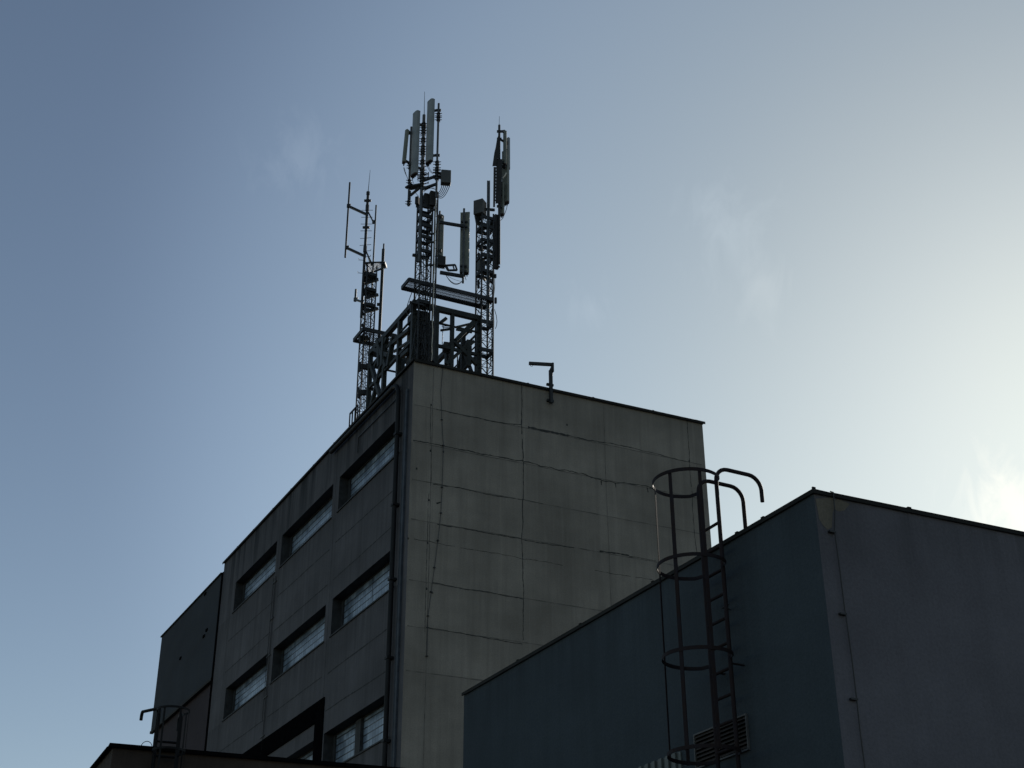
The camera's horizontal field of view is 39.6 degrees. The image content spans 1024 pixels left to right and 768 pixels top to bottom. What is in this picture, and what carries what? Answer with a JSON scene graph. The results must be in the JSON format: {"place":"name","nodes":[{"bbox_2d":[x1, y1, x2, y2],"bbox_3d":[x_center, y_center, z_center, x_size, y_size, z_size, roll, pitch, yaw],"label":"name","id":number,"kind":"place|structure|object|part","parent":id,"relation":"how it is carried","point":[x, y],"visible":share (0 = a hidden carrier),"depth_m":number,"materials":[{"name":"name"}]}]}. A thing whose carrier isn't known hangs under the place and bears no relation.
{"place":"outdoors","nodes":[
{"label":"outdoors","id":0,"kind":"place"},
{"bbox_2d":[150,572,221,750],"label":"annex building","id":1,"kind":"structure","parent":0,"point":[187,636],"depth_m":56.80,"materials":[{"name":"grey concrete"}]},
{"bbox_2d":[90,743,400,767],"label":"building","id":2,"kind":"structure","parent":0,"point":[115,755],"depth_m":29.39,"materials":[{"name":"concrete"}]},
{"bbox_2d":[139,705,189,767],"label":"caged ladder","id":3,"kind":"object","parent":2,"relation":"attached to","point":[177,742],"visible":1,"depth_m":28.87,"materials":[{"name":"metal"}]},
{"bbox_2d":[0,0,1023,767],"label":"sky","id":4,"kind":"structure","parent":0,"point":[793,230],"materials":[{"name":"blue"}]},
{"bbox_2d":[462,487,1023,767],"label":"stucco building","id":5,"kind":"structure","parent":0,"point":[865,633],"depth_m":16.16,"materials":[{"name":"paint"}]},
{"bbox_2d":[652,467,764,767],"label":"caged ladder","id":6,"kind":"object","parent":5,"relation":"attached to","point":[704,553],"visible":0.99,"depth_m":16.57,"materials":[{"name":"metal"}]},
{"label":"ground","id":7,"kind":"structure","parent":0,"visible":0},
{"bbox_2d":[204,358,711,767],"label":"concrete building","id":8,"kind":"structure","parent":7,"relation":"on","point":[422,546],"depth_m":41.24,"materials":[{"name":"concrete"}]},
{"bbox_2d":[222,655,267,721],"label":"window","id":9,"kind":"structure","parent":8,"relation":"in","point":[252,682],"depth_m":50.01,"materials":[{"name":"grey glass"}]},
{"bbox_2d":[232,541,276,613],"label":"window","id":10,"kind":"structure","parent":8,"relation":"in","point":[263,569],"depth_m":51.91,"materials":[{"name":"grey glass"}]},
{"bbox_2d":[269,605,325,684],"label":"window","id":11,"kind":"structure","parent":8,"relation":"in","point":[309,636],"depth_m":45.75,"materials":[{"name":"grey glass"}]},
{"bbox_2d":[287,741,312,759],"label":"window","id":12,"kind":"structure","parent":8,"relation":"in","point":[306,752],"depth_m":42.90,"materials":[{"name":"grey glass"}]},
{"bbox_2d":[278,485,332,568],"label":"window","id":13,"kind":"structure","parent":8,"relation":"in","point":[320,512],"depth_m":47.67,"materials":[{"name":"grey glass"}]},
{"bbox_2d":[323,696,383,762],"bbox_3d":[-4.177,9.676,38.979,0.409,1.225,4.900,14,-31,-24],"label":"window","id":14,"kind":"structure","parent":8,"relation":"in","point":[363,730],"depth_m":39.43,"materials":[{"name":"grey glass"}]},
{"bbox_2d":[349,404,358,425],"bbox_3d":[-4.946,1.254,45.373,0.350,0.995,0.843,14,-31,-24],"label":"guard rail","id":15,"kind":"object","parent":8,"relation":"on","point":[354,409],"visible":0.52,"depth_m":45.44,"materials":[{"name":"metal"}]},
{"bbox_2d":[329,551,389,637],"bbox_3d":[-4.173,6.062,40.884,0.409,1.215,4.860,14,-31,-24],"label":"window","id":16,"kind":"structure","parent":8,"relation":"in","point":[357,597],"depth_m":41.64,"materials":[{"name":"grey glass"}]},
{"bbox_2d":[336,422,394,512],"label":"window","id":17,"kind":"structure","parent":8,"relation":"in","point":[381,452],"depth_m":43.54,"materials":[{"name":"grey glass"}]},
{"bbox_2d":[355,175,384,418],"bbox_3d":[-4.769,-2.893,47.602,0.896,10.408,0.441,12,-31,-22],"label":"lattice mast","id":18,"kind":"object","parent":8,"relation":"on","point":[365,292],"visible":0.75,"depth_m":47.45,"materials":[{"name":"metal"}]},
{"bbox_2d":[344,182,365,257],"bbox_3d":[-5.369,-5.693,49.057,0.760,3.198,0.103,-5,-29,8],"label":"rod antenna","id":19,"kind":"object","parent":18,"relation":"attached to","point":[346,245],"visible":1,"depth_m":49.05,"materials":[{"name":"metal"}]},
{"bbox_2d":[353,289,363,302],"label":"rod antenna","id":20,"kind":"object","parent":18,"relation":"attached to","point":[355,298],"visible":1,"depth_m":47.56,"materials":[{"name":"metal"}]},
{"bbox_2d":[361,278,366,408],"bbox_3d":[-4.904,-1.527,46.790,0.144,5.275,0.069,0,-28,0],"label":"cable","id":21,"kind":"object","parent":18,"relation":"attached to","point":[363,360],"visible":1,"depth_m":46.23,"materials":[{"name":"black rubber"}]},
{"bbox_2d":[363,270,367,401],"bbox_3d":[-4.871,-1.527,46.790,0.179,5.276,0.069,0,-28,0],"label":"cable","id":22,"kind":"object","parent":18,"relation":"attached to","point":[365,355],"visible":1,"depth_m":46.46,"materials":[{"name":"black rubber"}]},
{"bbox_2d":[364,279,369,408],"bbox_3d":[-4.839,-1.527,46.790,0.211,5.276,0.069,0,-28,0],"label":"cable","id":23,"kind":"object","parent":18,"relation":"attached to","point":[367,348],"visible":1,"depth_m":46.42,"materials":[{"name":"black rubber"}]},
{"bbox_2d":[366,205,376,287],"bbox_3d":[-4.862,-4.687,48.559,0.386,3.565,0.134,13,-31,-23],"label":"rod antenna","id":24,"kind":"object","parent":18,"relation":"attached to","point":[374,223],"visible":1,"depth_m":48.74,"materials":[{"name":"metal"}]},
{"bbox_2d":[353,327,396,345],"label":"walkway","id":25,"kind":"structure","parent":18,"relation":"attached to","point":[363,330],"depth_m":46.69,"materials":[{"name":"metal"}]},
{"bbox_2d":[366,261,386,271],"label":"top platform","id":26,"kind":"structure","parent":18,"relation":"attached to","point":[380,263],"depth_m":48.39,"materials":[{"name":"metal"}]},
{"bbox_2d":[406,301,433,364],"bbox_3d":[-2.801,-1.022,42.996,0.849,2.734,1.274,0,-28,0],"label":"equipment cabinet","id":27,"kind":"object","parent":8,"relation":"on","point":[412,303],"visible":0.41,"depth_m":43.10,"materials":[{"name":"metal"}]},
{"bbox_3d":[-2.670,-0.918,42.860,0.550,1.820,0.019,12,-31,-22],"label":"door","id":28,"kind":"part","parent":27,"relation":"part of","materials":[{"name":"grey metal"}]},
{"bbox_2d":[365,299,479,408],"bbox_3d":[-2.817,-0.377,44.528,2.330,3.050,3.741,14,-31,-24],"label":"steel framework","id":29,"kind":"object","parent":8,"relation":"on","point":[382,350],"visible":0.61,"depth_m":43.86,"materials":[{"name":"grey metal"}]},
{"bbox_2d":[405,92,441,360],"bbox_3d":[-2.823,-4.858,44.441,1.172,10.858,0.874,0,-28,0],"label":"lattice mast","id":30,"kind":"object","parent":8,"relation":"on","point":[420,231],"visible":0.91,"depth_m":44.63,"materials":[{"name":"metal"}]},
{"bbox_2d":[402,129,410,165],"bbox_3d":[-3.366,-7.633,45.950,0.346,1.478,0.166,18,-33,-30],"label":"panel antenna","id":31,"kind":"object","parent":30,"relation":"attached to","point":[405,146],"visible":1,"depth_m":45.83,"materials":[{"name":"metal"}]},
{"bbox_2d":[415,196,419,207],"bbox_3d":[-2.994,-5.762,45.148,0.115,0.355,0.232,-10,-30,18],"label":"radio unit","id":32,"kind":"object","parent":30,"relation":"attached to","point":[417,200],"visible":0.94,"depth_m":45.06,"materials":[{"name":"grey metal"}]},
{"bbox_2d":[411,110,424,178],"bbox_3d":[-3.039,-7.728,45.865,0.459,2.637,0.266,-8,-29,14],"label":"panel antenna","id":33,"kind":"object","parent":30,"relation":"attached to","point":[416,125],"visible":1,"depth_m":45.78,"materials":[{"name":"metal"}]},
{"bbox_2d":[421,253,422,355],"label":"cable","id":34,"kind":"object","parent":30,"relation":"attached to","point":[422,307],"visible":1,"depth_m":43.26,"materials":[{"name":"black rubber"}]},
{"bbox_2d":[423,227,424,355],"bbox_3d":[-2.720,-2.891,43.597,0.148,4.725,0.050,-22,-35,35],"label":"cable","id":35,"kind":"object","parent":30,"relation":"attached to","point":[423,294],"visible":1,"depth_m":43.47,"materials":[{"name":"black rubber"}]},
{"bbox_2d":[424,228,426,355],"bbox_3d":[-2.662,-2.892,43.618,0.045,4.746,0.158,17,-33,-29],"label":"cable","id":36,"kind":"object","parent":30,"relation":"attached to","point":[425,278],"visible":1,"depth_m":43.88,"materials":[{"name":"black rubber"}]},
{"bbox_2d":[423,193,428,208],"bbox_3d":[-2.745,-5.778,45.042,0.146,0.532,0.232,10,-30,-18],"label":"radio unit","id":37,"kind":"object","parent":30,"relation":"attached to","point":[425,198],"visible":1,"depth_m":44.97,"materials":[{"name":"grey metal"}]},
{"bbox_2d":[426,235,428,356],"bbox_3d":[-2.607,-2.893,43.638,0.045,4.767,0.177,11,-30,-19],"label":"cable","id":38,"kind":"object","parent":30,"relation":"attached to","point":[427,305],"visible":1,"depth_m":43.26,"materials":[{"name":"black rubber"}]},
{"bbox_2d":[428,190,434,208],"bbox_3d":[-2.538,-5.801,44.941,0.167,0.620,0.232,10,-30,-18],"label":"radio unit","id":39,"kind":"object","parent":30,"relation":"attached to","point":[431,199],"visible":1,"depth_m":44.84,"materials":[{"name":"grey metal"}]},
{"bbox_2d":[425,98,440,166],"bbox_3d":[-2.559,-8.139,45.861,0.499,2.621,0.221,-15,-32,25],"label":"panel antenna","id":40,"kind":"object","parent":30,"relation":"attached to","point":[431,111],"visible":1,"depth_m":45.81,"materials":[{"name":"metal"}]},
{"bbox_2d":[430,194,438,361],"bbox_3d":[-2.369,-3.372,43.491,0.126,6.135,0.039,6,-29,-12],"label":"cable ladder","id":41,"kind":"object","parent":30,"relation":"attached to","point":[434,281],"visible":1,"depth_m":43.35,"materials":[{"name":"metal"}]},
{"bbox_2d":[431,203,436,360],"bbox_3d":[-2.382,-3.395,43.447,0.042,6.136,0.021,0,-28,0],"label":"cable","id":42,"kind":"object","parent":41,"relation":"attached to","point":[433,281],"visible":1,"depth_m":43.30,"materials":[{"name":"black rubber"}]},
{"bbox_2d":[433,197,437,360],"bbox_3d":[-2.347,-3.391,43.456,0.044,6.136,0.024,0,-28,0],"label":"cable","id":43,"kind":"object","parent":41,"relation":"attached to","point":[435,278],"visible":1,"depth_m":43.36,"materials":[{"name":"black rubber"}]},
{"bbox_2d":[437,214,443,256],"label":"panel antenna","id":44,"kind":"object","parent":30,"relation":"attached to","point":[441,236],"visible":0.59,"depth_m":44.93,"materials":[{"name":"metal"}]},
{"bbox_2d":[441,169,450,185],"bbox_3d":[-2.096,-6.488,44.947,0.313,0.562,0.232,4,-29,-7],"label":"radio unit","id":45,"kind":"object","parent":30,"relation":"attached to","point":[445,177],"visible":1,"depth_m":44.84,"materials":[{"name":"grey metal"}]},
{"bbox_2d":[401,277,492,309],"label":"walkway","id":46,"kind":"structure","parent":30,"relation":"attached to","point":[461,293],"depth_m":44.00,"materials":[{"name":"metal"}]},
{"bbox_2d":[439,208,467,283],"bbox_3d":[-1.853,-4.374,44.462,0.918,2.792,0.215,8,-29,-15],"label":"stand off bracket","id":47,"kind":"object","parent":30,"relation":"attached to","point":[462,271],"visible":1,"depth_m":44.20,"materials":[{"name":"metal"}]},
{"bbox_2d":[437,255,445,268],"bbox_3d":[-2.203,-3.755,44.157,0.246,0.418,0.232,7,-29,-13],"label":"radio unit","id":48,"kind":"object","parent":47,"relation":"attached to","point":[441,262],"visible":0.97,"depth_m":44.07,"materials":[{"name":"grey metal"}]},
{"bbox_2d":[460,212,469,276],"bbox_3d":[-1.482,-4.387,44.712,0.299,2.399,0.131,-4,-29,7],"label":"panel antenna","id":49,"kind":"object","parent":47,"relation":"attached to","point":[467,238],"visible":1,"depth_m":44.70,"materials":[{"name":"grey plastic"}]},
{"bbox_2d":[474,116,501,375],"bbox_3d":[-0.772,-4.277,45.509,0.938,10.834,0.507,12,-31,-22],"label":"lattice mast","id":50,"kind":"object","parent":8,"relation":"on","point":[491,225],"visible":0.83,"depth_m":45.30,"materials":[{"name":"metal"}]},
{"bbox_2d":[473,198,486,216],"bbox_3d":[-1.031,-5.654,46.075,0.334,0.614,0.332,-13,-31,22],"label":"radio unit","id":51,"kind":"object","parent":50,"relation":"attached to","point":[480,206],"visible":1,"depth_m":45.96,"materials":[{"name":"grey metal"}]},
{"bbox_2d":[477,259,484,271],"bbox_3d":[-0.988,-3.702,45.081,0.198,0.429,0.232,15,-32,-26],"label":"radio unit","id":52,"kind":"object","parent":50,"relation":"attached to","point":[478,265],"visible":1,"depth_m":45.02,"materials":[{"name":"grey metal"}]},
{"bbox_2d":[497,182,503,217],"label":"panel antenna","id":53,"kind":"object","parent":50,"relation":"attached to","point":[502,205],"visible":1,"depth_m":46.52,"materials":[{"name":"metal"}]},
{"bbox_2d":[497,130,506,167],"bbox_3d":[-0.340,-7.899,47.509,0.342,1.566,0.114,8,-29,-15],"label":"panel antenna","id":54,"kind":"object","parent":50,"relation":"attached to","point":[504,161],"visible":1,"depth_m":47.51,"materials":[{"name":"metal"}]},
{"bbox_2d":[501,149,508,206],"bbox_3d":[-0.308,-6.897,47.095,0.247,2.248,0.479,-22,-35,34],"label":"panel antenna","id":55,"kind":"object","parent":50,"relation":"attached to","point":[505,179],"visible":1,"depth_m":47.08,"materials":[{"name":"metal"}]},
{"bbox_2d":[500,137,509,169],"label":"panel antenna","id":56,"kind":"object","parent":50,"relation":"attached to","point":[508,142],"visible":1,"depth_m":47.78,"materials":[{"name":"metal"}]},
{"bbox_2d":[529,361,553,403],"bbox_3d":[0.895,-0.050,42.703,0.771,1.360,0.205,7,-29,-14],"label":"davit","id":57,"kind":"object","parent":8,"relation":"attached to","point":[550,384],"visible":1,"depth_m":42.82,"materials":[{"name":"metal"}]},
{"bbox_3d":[-1.962,-0.360,43.277,0.080,1.828,0.080,0,-28,0],"label":"support post","id":58,"kind":"object","parent":8,"relation":"on","visible":0},
{"bbox_2d":[442,342,448,353],"bbox_3d":[-1.991,-1.078,43.625,0.268,0.345,0.282,7,-29,-13],"label":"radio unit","id":59,"kind":"object","parent":58,"relation":"attached to","point":[444,350],"visible":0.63,"depth_m":43.53,"materials":[{"name":"grey metal"}]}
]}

